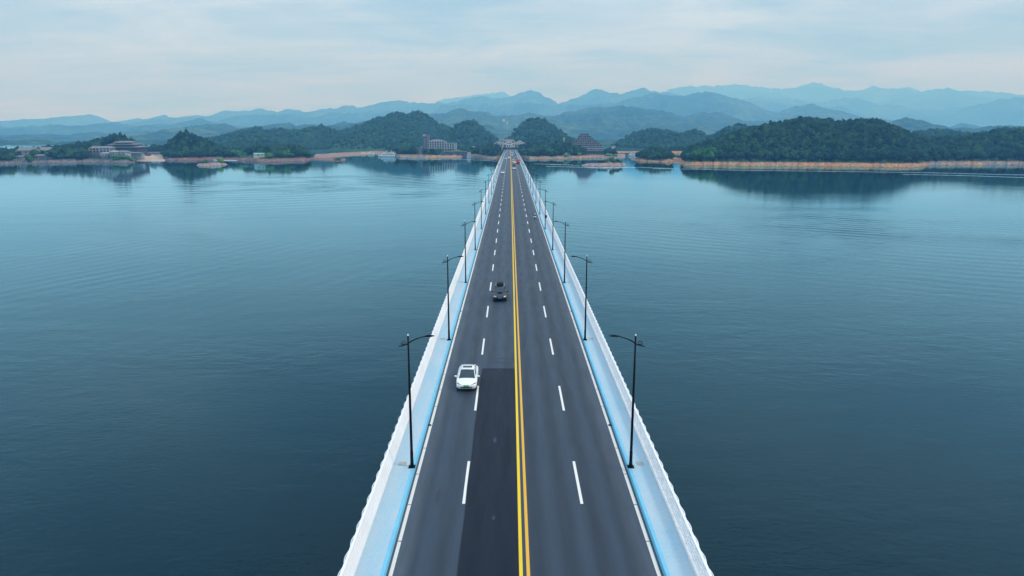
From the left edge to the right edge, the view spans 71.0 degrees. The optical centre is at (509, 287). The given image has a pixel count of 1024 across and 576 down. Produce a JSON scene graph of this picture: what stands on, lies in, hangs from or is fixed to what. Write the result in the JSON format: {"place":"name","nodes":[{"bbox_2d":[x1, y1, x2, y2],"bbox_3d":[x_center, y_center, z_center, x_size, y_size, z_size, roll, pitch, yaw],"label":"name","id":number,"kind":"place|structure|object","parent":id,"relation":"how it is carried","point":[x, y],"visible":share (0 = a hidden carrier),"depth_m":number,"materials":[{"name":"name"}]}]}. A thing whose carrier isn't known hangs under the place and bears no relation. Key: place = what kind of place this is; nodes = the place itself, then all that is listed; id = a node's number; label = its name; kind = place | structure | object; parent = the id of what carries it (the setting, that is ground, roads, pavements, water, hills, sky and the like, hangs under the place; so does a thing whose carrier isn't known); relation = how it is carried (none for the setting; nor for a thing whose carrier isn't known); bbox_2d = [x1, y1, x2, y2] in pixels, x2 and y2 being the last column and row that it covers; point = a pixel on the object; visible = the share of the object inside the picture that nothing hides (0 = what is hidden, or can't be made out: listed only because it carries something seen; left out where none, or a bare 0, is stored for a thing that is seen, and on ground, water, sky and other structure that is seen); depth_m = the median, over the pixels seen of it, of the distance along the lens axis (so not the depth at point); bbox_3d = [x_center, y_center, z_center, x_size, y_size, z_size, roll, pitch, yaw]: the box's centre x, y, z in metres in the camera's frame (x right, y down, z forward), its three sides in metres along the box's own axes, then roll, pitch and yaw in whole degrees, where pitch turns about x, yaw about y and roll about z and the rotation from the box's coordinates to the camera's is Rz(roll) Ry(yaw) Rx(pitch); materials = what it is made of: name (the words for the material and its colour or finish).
{"place":"outdoors","nodes":[
{"label":"outdoors","id":0,"kind":"place"},
{"bbox_2d":[0,133,91,139],"bbox_3d":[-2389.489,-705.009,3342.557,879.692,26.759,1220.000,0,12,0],"label":"hill","id":1,"kind":"structure","parent":0,"point":[37,136],"depth_m":3336.45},
{"bbox_2d":[0,124,125,134],"bbox_3d":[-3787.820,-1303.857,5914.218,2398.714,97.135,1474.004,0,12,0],"label":"hill","id":2,"kind":"structure","parent":0,"point":[30,129],"depth_m":5730.13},
{"bbox_2d":[0,131,150,138],"bbox_3d":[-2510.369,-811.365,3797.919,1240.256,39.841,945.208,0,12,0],"label":"hill","id":3,"kind":"structure","parent":0,"point":[96,134],"depth_m":3808.89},
{"bbox_2d":[0,139,166,144],"bbox_3d":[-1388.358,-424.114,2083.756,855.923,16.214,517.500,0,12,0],"label":"hill","id":4,"kind":"structure","parent":0,"point":[17,142],"depth_m":2117.11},
{"bbox_2d":[0,145,177,163],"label":"shore","id":5,"kind":"structure","parent":0,"point":[98,159],"depth_m":835.26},
{"bbox_2d":[15,147,39,154],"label":"gabled house","id":6,"kind":"structure","parent":5,"relation":"on","point":[24,150],"depth_m":866.80,"materials":[{"name":"grey tile"}]},
{"bbox_2d":[23,154,34,161],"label":"bush","id":7,"kind":"object","parent":5,"relation":"on","point":[29,158],"visible":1,"depth_m":813.51,"materials":[{"name":"green plant"}]},
{"bbox_2d":[34,154,52,159],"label":"pavilion","id":8,"kind":"structure","parent":5,"relation":"on","point":[42,156],"depth_m":836.73,"materials":[{"name":"grey tile"}]},
{"bbox_2d":[39,147,52,151],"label":"gabled house","id":9,"kind":"structure","parent":5,"relation":"on","point":[44,149],"depth_m":884.48,"materials":[{"name":"grey tile"}]},
{"bbox_2d":[44,149,57,156],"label":"broadleaf tree","id":10,"kind":"object","parent":5,"relation":"on","point":[48,152],"visible":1,"depth_m":832.79,"materials":[{"name":"green plant"}]},
{"bbox_2d":[0,135,164,159],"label":"forest","id":11,"kind":"object","parent":5,"relation":"on","point":[79,145],"visible":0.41,"depth_m":902.37,"materials":[{"name":"green plant"}]},
{"bbox_2d":[78,150,87,158],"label":"broadleaf tree","id":12,"kind":"object","parent":5,"relation":"on","point":[82,153],"visible":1,"depth_m":851.41,"materials":[{"name":"green plant"}]},
{"bbox_2d":[88,146,101,156],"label":"terraced villa","id":13,"kind":"object","parent":5,"relation":"on","point":[94,150],"visible":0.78,"depth_m":876.64,"materials":[{"name":"grey tile"}]},
{"bbox_2d":[100,152,109,158],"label":"terraced villa","id":14,"kind":"object","parent":5,"relation":"on","point":[104,155],"visible":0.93,"depth_m":850.48,"materials":[{"name":"grey glass"}]},
{"bbox_2d":[99,146,114,155],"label":"terraced villa","id":15,"kind":"object","parent":5,"relation":"on","point":[102,149],"visible":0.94,"depth_m":858.70,"materials":[{"name":"grey tile"}]},
{"bbox_2d":[111,134,120,141],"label":"broadleaf tree","id":16,"kind":"object","parent":5,"relation":"on","point":[115,136],"visible":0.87,"depth_m":915.70,"materials":[{"name":"green plant"}]},
{"bbox_2d":[117,150,131,157],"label":"terraced villa","id":17,"kind":"object","parent":5,"relation":"on","point":[125,152],"visible":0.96,"depth_m":844.03,"materials":[{"name":"grey tile"}]},
{"bbox_2d":[106,141,147,154],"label":"tiered roof hall","id":18,"kind":"structure","parent":5,"relation":"on","point":[132,146],"depth_m":886.99,"materials":[{"name":"grey tile"}]},
{"bbox_2d":[131,152,144,158],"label":"pavilion","id":19,"kind":"structure","parent":5,"relation":"on","point":[137,155],"depth_m":866.71,"materials":[{"name":"grey tile"}]},
{"bbox_2d":[164,149,174,156],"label":"broadleaf tree","id":20,"kind":"object","parent":5,"relation":"on","point":[167,152],"visible":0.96,"depth_m":905.84,"materials":[{"name":"green plant"}]},
{"bbox_2d":[15,118,244,134],"bbox_3d":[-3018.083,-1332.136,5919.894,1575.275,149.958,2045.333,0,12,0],"label":"hill","id":21,"kind":"structure","parent":0,"point":[106,128],"depth_m":5640.00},
{"bbox_2d":[137,154,164,161],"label":"beach","id":22,"kind":"structure","parent":0,"point":[154,158],"depth_m":917.50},
{"bbox_2d":[163,143,227,160],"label":"shore","id":23,"kind":"structure","parent":0,"point":[192,158],"depth_m":913.88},
{"bbox_2d":[160,132,231,156],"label":"forest","id":24,"kind":"object","parent":23,"relation":"on","point":[186,139],"visible":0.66,"depth_m":941.59,"materials":[{"name":"green plant"}]},
{"bbox_2d":[30,121,364,140],"bbox_3d":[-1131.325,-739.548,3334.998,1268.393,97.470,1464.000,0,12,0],"label":"hill","id":25,"kind":"structure","parent":0,"point":[206,130],"depth_m":3238.78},
{"bbox_2d":[197,162,227,165],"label":"shore","id":26,"kind":"structure","parent":0,"point":[210,164],"depth_m":766.38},
{"bbox_2d":[132,110,408,126],"bbox_3d":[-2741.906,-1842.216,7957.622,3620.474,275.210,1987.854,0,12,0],"label":"hill","id":27,"kind":"structure","parent":0,"point":[331,118],"depth_m":8086.00,"materials":[{"name":"plant"}]},
{"bbox_2d":[228,132,334,151],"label":"hill","id":28,"kind":"structure","parent":0,"point":[317,150],"depth_m":1302.11,"materials":[{"name":"green plant"}]},
{"bbox_2d":[207,123,343,149],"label":"forest","id":29,"kind":"object","parent":28,"relation":"on","point":[280,136],"visible":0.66,"depth_m":1431.86,"materials":[{"name":"plant"}]},
{"bbox_2d":[224,155,345,161],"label":"shore","id":30,"kind":"structure","parent":0,"point":[279,158],"depth_m":889.19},
{"bbox_2d":[253,153,265,157],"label":"green roof shed","id":31,"kind":"structure","parent":30,"relation":"on","point":[257,155],"depth_m":876.55,"materials":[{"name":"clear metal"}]},
{"bbox_2d":[229,144,310,157],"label":"forest","id":32,"kind":"object","parent":30,"relation":"on","point":[249,150],"visible":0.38,"depth_m":910.60,"materials":[{"name":"green plant"}]},
{"bbox_2d":[0,87,682,127],"bbox_3d":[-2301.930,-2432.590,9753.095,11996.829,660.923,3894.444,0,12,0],"label":"hill","id":33,"kind":"structure","parent":0,"point":[596,96],"depth_m":10151.95,"materials":[{"name":"blue"}]},
{"bbox_2d":[329,113,442,150],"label":"hill","id":34,"kind":"structure","parent":0,"point":[345,148],"depth_m":1340.08,"materials":[{"name":"green plant"}]},
{"bbox_2d":[318,110,451,149],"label":"forest","id":35,"kind":"object","parent":34,"relation":"on","point":[387,124],"visible":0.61,"depth_m":1476.82,"materials":[{"name":"plant"}]},
{"bbox_2d":[446,125,492,149],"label":"hill","id":36,"kind":"structure","parent":0,"point":[469,139],"depth_m":1398.00,"materials":[{"name":"green plant"}]},
{"bbox_2d":[438,118,498,148],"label":"forest","id":37,"kind":"object","parent":36,"relation":"on","point":[484,134],"visible":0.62,"depth_m":1428.58,"materials":[{"name":"plant"}]},
{"bbox_2d":[314,150,625,158],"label":"shore","id":38,"kind":"structure","parent":0,"point":[418,155],"depth_m":995.51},
{"bbox_2d":[390,144,417,153],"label":"forest","id":39,"kind":"object","parent":38,"relation":"on","point":[400,147],"visible":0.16,"depth_m":1051.74,"materials":[{"name":"plant"}]},
{"bbox_2d":[419,134,456,153],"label":"hotel","id":40,"kind":"structure","parent":38,"relation":"on","point":[428,143],"depth_m":1035.60,"materials":[{"name":"grey concrete"}]},
{"bbox_2d":[438,151,466,156],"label":"retaining wall","id":41,"kind":"structure","parent":38,"relation":"on","point":[462,153],"depth_m":1010.15,"materials":[{"name":"stone"}]},
{"bbox_2d":[468,144,499,154],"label":"forest","id":42,"kind":"object","parent":38,"relation":"on","point":[482,147],"visible":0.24,"depth_m":1044.31,"materials":[{"name":"plant"}]},
{"bbox_2d":[482,147,492,155],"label":"broadleaf tree","id":43,"kind":"object","parent":38,"relation":"on","point":[484,151],"visible":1,"depth_m":973.64,"materials":[{"name":"green plant"}]},
{"bbox_2d":[486,143,500,150],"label":"forest","id":44,"kind":"object","parent":38,"relation":"on","point":[495,145],"visible":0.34,"depth_m":1064.82,"materials":[{"name":"plant"}]},
{"bbox_2d":[518,142,529,149],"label":"forest","id":45,"kind":"object","parent":38,"relation":"on","point":[523,145],"visible":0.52,"depth_m":1075.08,"materials":[{"name":"plant"}]},
{"bbox_2d":[522,140,584,155],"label":"forest","id":46,"kind":"object","parent":38,"relation":"on","point":[555,144],"visible":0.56,"depth_m":1007.52,"materials":[{"name":"plant"}]},
{"bbox_2d":[569,134,604,153],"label":"stepped hotel","id":47,"kind":"structure","parent":38,"relation":"on","point":[590,144],"depth_m":1021.37,"materials":[{"name":"concrete"}]},
{"bbox_2d":[432,92,510,103],"bbox_3d":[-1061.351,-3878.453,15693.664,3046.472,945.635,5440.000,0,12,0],"label":"hill","id":48,"kind":"structure","parent":0,"point":[490,95],"depth_m":16805.80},
{"bbox_2d":[445,122,499,133],"bbox_3d":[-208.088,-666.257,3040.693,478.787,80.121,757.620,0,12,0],"label":"hill","id":49,"kind":"structure","parent":0,"point":[492,129],"depth_m":3114.22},
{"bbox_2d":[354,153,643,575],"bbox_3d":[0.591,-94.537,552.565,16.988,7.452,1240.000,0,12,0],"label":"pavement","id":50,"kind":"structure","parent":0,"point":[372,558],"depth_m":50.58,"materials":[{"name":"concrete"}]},
{"bbox_2d":[399,334,433,467],"bbox_3d":[-6.021,7.488,47.243,2.353,9.270,0.440,0,12,0],"label":"street lamp","id":51,"kind":"object","parent":50,"relation":"on","point":[411,465],"visible":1,"depth_m":47.20,"materials":[{"name":"metal"}]},
{"bbox_2d":[443,255,463,339],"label":"street lamp","id":52,"kind":"object","parent":50,"relation":"on","point":[448,295],"visible":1,"depth_m":76.36,"materials":[{"name":"metal"}]},
{"bbox_2d":[462,221,475,282],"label":"street lamp","id":53,"kind":"object","parent":50,"relation":"on","point":[465,252],"visible":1,"depth_m":105.82,"materials":[{"name":"metal"}]},
{"bbox_2d":[494,130,514,140],"bbox_3d":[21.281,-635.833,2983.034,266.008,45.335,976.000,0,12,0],"label":"hill","id":54,"kind":"structure","parent":0,"point":[501,135],"depth_m":2870.36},
{"bbox_2d":[0,138,1023,575],"bbox_3d":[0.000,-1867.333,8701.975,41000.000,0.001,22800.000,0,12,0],"label":"water","id":55,"kind":"structure","parent":0,"point":[202,370],"depth_m":123.15,"materials":[{"name":"liquid"}]},
{"bbox_2d":[378,152,394,156],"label":"passenger boat","id":56,"kind":"object","parent":55,"relation":"on","point":[388,154],"visible":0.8,"depth_m":1025.12,"materials":[{"name":"white metal"}]},
{"bbox_2d":[353,153,696,575],"bbox_3d":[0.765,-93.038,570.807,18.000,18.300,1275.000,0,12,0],"label":"bridge","id":57,"kind":"structure","parent":55,"relation":"in","point":[662,562],"depth_m":51.45,"materials":[{"name":"concrete"}]},
{"bbox_2d":[337,151,503,575],"bbox_3d":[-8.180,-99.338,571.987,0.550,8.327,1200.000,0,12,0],"label":"bridge railing","id":58,"kind":"object","parent":57,"relation":"on","point":[352,557],"visible":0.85,"depth_m":49.32,"materials":[{"name":"paint"}]},
{"bbox_2d":[516,150,713,575],"bbox_3d":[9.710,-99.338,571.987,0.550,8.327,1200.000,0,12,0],"label":"bridge railing","id":59,"kind":"object","parent":57,"relation":"on","point":[697,557],"visible":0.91,"depth_m":49.33,"materials":[{"name":"paint"}]},
{"bbox_2d":[550,166,647,167],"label":"wake","id":60,"kind":"object","parent":55,"relation":"on","point":[609,167],"visible":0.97,"depth_m":726.98,"materials":[{"name":"liquid"}]},
{"bbox_2d":[652,168,1009,174],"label":"wake","id":61,"kind":"object","parent":55,"relation":"on","point":[847,171],"visible":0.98,"depth_m":655.42,"materials":[{"name":"liquid"}]},
{"bbox_2d":[0,0,1023,121],"label":"sky","id":62,"kind":"structure","parent":0,"point":[111,60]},
{"bbox_2d":[431,102,615,115],"bbox_3d":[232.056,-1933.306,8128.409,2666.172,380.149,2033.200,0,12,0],"label":"hill","id":63,"kind":"structure","parent":0,"point":[543,109],"depth_m":8362.34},
{"bbox_2d":[386,149,663,575],"bbox_3d":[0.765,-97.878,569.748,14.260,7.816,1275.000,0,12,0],"label":"road","id":64,"kind":"structure","parent":0,"point":[521,469],"depth_m":51.60,"materials":[{"name":"asphalt"}]},
{"bbox_2d":[454,364,479,388],"bbox_3d":[-3.817,7.849,64.848,2.300,1.527,4.755,0,12,0],"label":"car","id":65,"kind":"object","parent":64,"relation":"on","point":[467,376],"visible":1,"depth_m":63.74,"materials":[{"name":"white paint"}]},
{"bbox_2d":[491,282,507,300],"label":"car","id":66,"kind":"object","parent":64,"relation":"on","point":[500,291],"visible":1,"depth_m":96.76,"materials":[{"name":"paint"}]},
{"bbox_2d":[503,120,561,150],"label":"hill","id":67,"kind":"structure","parent":0,"point":[542,131],"depth_m":1331.87,"materials":[{"name":"green plant"}]},
{"bbox_2d":[494,139,523,149],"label":"visitor hall","id":68,"kind":"structure","parent":67,"relation":"on","point":[510,142],"depth_m":1211.38,"materials":[{"name":"concrete"}]},
{"bbox_2d":[504,117,575,142],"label":"forest","id":69,"kind":"object","parent":67,"relation":"on","point":[522,131],"visible":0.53,"depth_m":1367.71,"materials":[{"name":"plant"}]},
{"bbox_2d":[575,138,617,145],"bbox_3d":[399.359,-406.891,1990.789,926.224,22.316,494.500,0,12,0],"label":"hill","id":70,"kind":"structure","parent":0,"point":[606,143],"depth_m":1963.89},
{"bbox_2d":[428,105,776,134],"bbox_3d":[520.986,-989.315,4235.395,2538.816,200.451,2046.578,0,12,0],"label":"hill","id":71,"kind":"structure","parent":0,"point":[719,121],"depth_m":4291.52,"materials":[{"name":"plant"}]},
{"bbox_2d":[581,162,625,166],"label":"shore","id":72,"kind":"structure","parent":0,"point":[611,164],"depth_m":756.05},
{"bbox_2d":[516,151,695,575],"bbox_3d":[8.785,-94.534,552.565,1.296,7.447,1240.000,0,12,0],"label":"pavement","id":73,"kind":"structure","parent":0,"point":[676,559],"depth_m":50.90,"materials":[{"name":"concrete"}]},
{"bbox_2d":[542,188,546,228],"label":"street lamp","id":74,"kind":"object","parent":73,"relation":"on","point":[545,190],"visible":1,"depth_m":164.41,"materials":[{"name":"metal"}]},
{"bbox_2d":[544,201,555,249],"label":"street lamp","id":75,"kind":"object","parent":73,"relation":"on","point":[552,230],"visible":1,"depth_m":135.04,"materials":[{"name":"metal"}]},
{"bbox_2d":[554,220,568,282],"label":"street lamp","id":76,"kind":"object","parent":73,"relation":"on","point":[564,247],"visible":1,"depth_m":105.69,"materials":[{"name":"metal"}]},
{"bbox_2d":[571,256,590,339],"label":"street lamp","id":77,"kind":"object","parent":73,"relation":"on","point":[585,297],"visible":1,"depth_m":76.50,"materials":[{"name":"metal"}]},
{"bbox_2d":[610,334,644,467],"bbox_3d":[7.551,7.488,47.243,2.353,9.270,0.440,0,12,0],"label":"street lamp","id":78,"kind":"object","parent":73,"relation":"on","point":[630,465],"visible":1,"depth_m":47.19,"materials":[{"name":"metal"}]},
{"bbox_2d":[511,117,718,138],"bbox_3d":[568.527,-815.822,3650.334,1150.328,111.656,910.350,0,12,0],"label":"hill","id":79,"kind":"structure","parent":0,"point":[620,129],"depth_m":3676.30,"materials":[{"name":"plant"}]},
{"bbox_2d":[617,151,681,152],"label":"shore","id":80,"kind":"structure","parent":0,"point":[638,151],"depth_m":1221.77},
{"bbox_2d":[652,142,688,150],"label":"forest","id":81,"kind":"object","parent":80,"relation":"on","point":[679,146],"visible":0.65,"depth_m":1213.74,"materials":[{"name":"plant"}]},
{"bbox_2d":[608,132,701,150],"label":"hill","id":82,"kind":"structure","parent":0,"point":[633,148],"depth_m":1416.02,"materials":[{"name":"green plant"}]},
{"bbox_2d":[611,127,708,147],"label":"forest","id":83,"kind":"object","parent":82,"relation":"on","point":[683,137],"visible":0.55,"depth_m":1437.54,"materials":[{"name":"plant"}]},
{"bbox_2d":[631,157,679,161],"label":"shore","id":84,"kind":"structure","parent":0,"point":[668,159],"depth_m":866.02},
{"bbox_2d":[635,147,674,159],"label":"forest","id":85,"kind":"object","parent":84,"relation":"on","point":[652,150],"visible":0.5,"depth_m":884.36,"materials":[{"name":"plant"}]},
{"bbox_2d":[555,91,777,120],"bbox_3d":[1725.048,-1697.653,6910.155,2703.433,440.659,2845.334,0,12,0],"label":"hill","id":86,"kind":"structure","parent":0,"point":[704,101],"depth_m":6871.81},
{"bbox_2d":[717,125,741,135],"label":"hill","id":87,"kind":"structure","parent":0,"point":[735,126],"depth_m":1336.27,"materials":[{"name":"green plant"}]},
{"bbox_2d":[700,123,750,142],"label":"forest","id":88,"kind":"object","parent":87,"relation":"on","point":[721,131],"visible":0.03,"depth_m":1337.66,"materials":[{"name":"plant"}]},
{"bbox_2d":[666,82,919,102],"bbox_3d":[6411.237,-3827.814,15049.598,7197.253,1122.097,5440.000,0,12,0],"label":"hill","id":89,"kind":"structure","parent":0,"point":[814,92],"depth_m":15680.17,"materials":[{"name":"blue"}]},
{"bbox_2d":[673,137,926,166],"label":"shore","id":90,"kind":"structure","parent":0,"point":[782,161],"depth_m":762.66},
{"bbox_2d":[685,150,698,158],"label":"broadleaf tree","id":91,"kind":"object","parent":90,"relation":"on","point":[693,154],"visible":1,"depth_m":779.74,"materials":[{"name":"green plant"}]},
{"bbox_2d":[697,149,705,158],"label":"broadleaf tree","id":92,"kind":"object","parent":90,"relation":"on","point":[700,154],"visible":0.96,"depth_m":778.09,"materials":[{"name":"green plant"}]},
{"bbox_2d":[700,147,710,154],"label":"broadleaf tree","id":93,"kind":"object","parent":90,"relation":"on","point":[707,151],"visible":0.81,"depth_m":778.66,"materials":[{"name":"green plant"}]},
{"bbox_2d":[680,116,928,161],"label":"forest","id":94,"kind":"object","parent":90,"relation":"on","point":[842,136],"visible":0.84,"depth_m":811.48,"materials":[{"name":"plant"}]},
{"bbox_2d":[800,148,810,156],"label":"broadleaf tree","id":95,"kind":"object","parent":90,"relation":"on","point":[806,152],"visible":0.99,"depth_m":771.03,"materials":[{"name":"green plant"}]},
{"bbox_2d":[860,153,872,161],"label":"broadleaf tree","id":96,"kind":"object","parent":90,"relation":"on","point":[867,157],"visible":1,"depth_m":753.29,"materials":[{"name":"green plant"}]},
{"bbox_2d":[893,150,902,160],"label":"broadleaf tree","id":97,"kind":"object","parent":90,"relation":"on","point":[897,153],"visible":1,"depth_m":748.12,"materials":[{"name":"green plant"}]},
{"bbox_2d":[909,151,919,159],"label":"broadleaf tree","id":98,"kind":"object","parent":90,"relation":"on","point":[916,156],"visible":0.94,"depth_m":747.15,"materials":[{"name":"green plant"}]},
{"bbox_2d":[742,96,912,119],"bbox_3d":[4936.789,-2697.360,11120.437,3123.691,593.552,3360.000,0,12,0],"label":"hill","id":99,"kind":"structure","parent":0,"point":[781,104],"depth_m":11481.95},
{"bbox_2d":[776,106,878,118],"bbox_3d":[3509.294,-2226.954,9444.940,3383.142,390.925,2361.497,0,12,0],"label":"hill","id":100,"kind":"structure","parent":0,"point":[844,109],"depth_m":9783.42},
{"bbox_2d":[763,104,893,121],"bbox_3d":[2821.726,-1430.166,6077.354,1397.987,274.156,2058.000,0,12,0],"label":"hill","id":101,"kind":"structure","parent":0,"point":[811,110],"depth_m":6184.15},
{"bbox_2d":[854,104,963,124],"bbox_3d":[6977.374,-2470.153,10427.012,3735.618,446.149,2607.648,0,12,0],"label":"hill","id":102,"kind":"structure","parent":0,"point":[892,112],"depth_m":10592.93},
{"bbox_2d":[875,88,1023,110],"bbox_3d":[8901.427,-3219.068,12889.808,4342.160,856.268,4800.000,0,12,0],"label":"hill","id":103,"kind":"structure","parent":0,"point":[940,99],"depth_m":13290.40,"materials":[{"name":"blue"}]},
{"bbox_2d":[887,117,1023,132],"bbox_3d":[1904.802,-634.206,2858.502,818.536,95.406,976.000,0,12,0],"label":"hill","id":104,"kind":"structure","parent":0,"point":[910,124],"depth_m":2884.79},
{"bbox_2d":[948,123,979,128],"bbox_3d":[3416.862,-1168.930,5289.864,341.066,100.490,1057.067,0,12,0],"label":"hill","id":105,"kind":"structure","parent":0,"point":[959,125],"depth_m":5350.63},
{"bbox_2d":[926,155,1023,164],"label":"shore","id":106,"kind":"structure","parent":0,"point":[994,160],"depth_m":788.38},
{"bbox_2d":[947,149,958,158],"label":"broadleaf tree","id":107,"kind":"object","parent":106,"relation":"on","point":[953,153],"visible":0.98,"depth_m":794.23,"materials":[{"name":"green plant"}]},
{"bbox_2d":[959,151,967,159],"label":"broadleaf tree","id":108,"kind":"object","parent":106,"relation":"on","point":[963,154],"visible":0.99,"depth_m":798.64,"materials":[{"name":"green plant"}]},
{"bbox_2d":[920,127,1023,159],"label":"forest","id":109,"kind":"object","parent":106,"relation":"on","point":[1007,140],"visible":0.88,"depth_m":836.20,"materials":[{"name":"plant"}]},
{"bbox_2d":[936,97,1023,126],"bbox_3d":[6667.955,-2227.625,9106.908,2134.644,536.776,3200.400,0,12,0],"label":"hill","id":110,"kind":"structure","parent":0,"point":[1003,112],"depth_m":9301.58,"materials":[{"name":"blue"}]},
{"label":"hill","id":111,"kind":"structure","parent":0,"visible":0},
{"bbox_2d":[912,125,1023,136],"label":"forest","id":112,"kind":"object","parent":111,"relation":"on","point":[939,132],"visible":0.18,"depth_m":1296.58,"materials":[{"name":"plant"}]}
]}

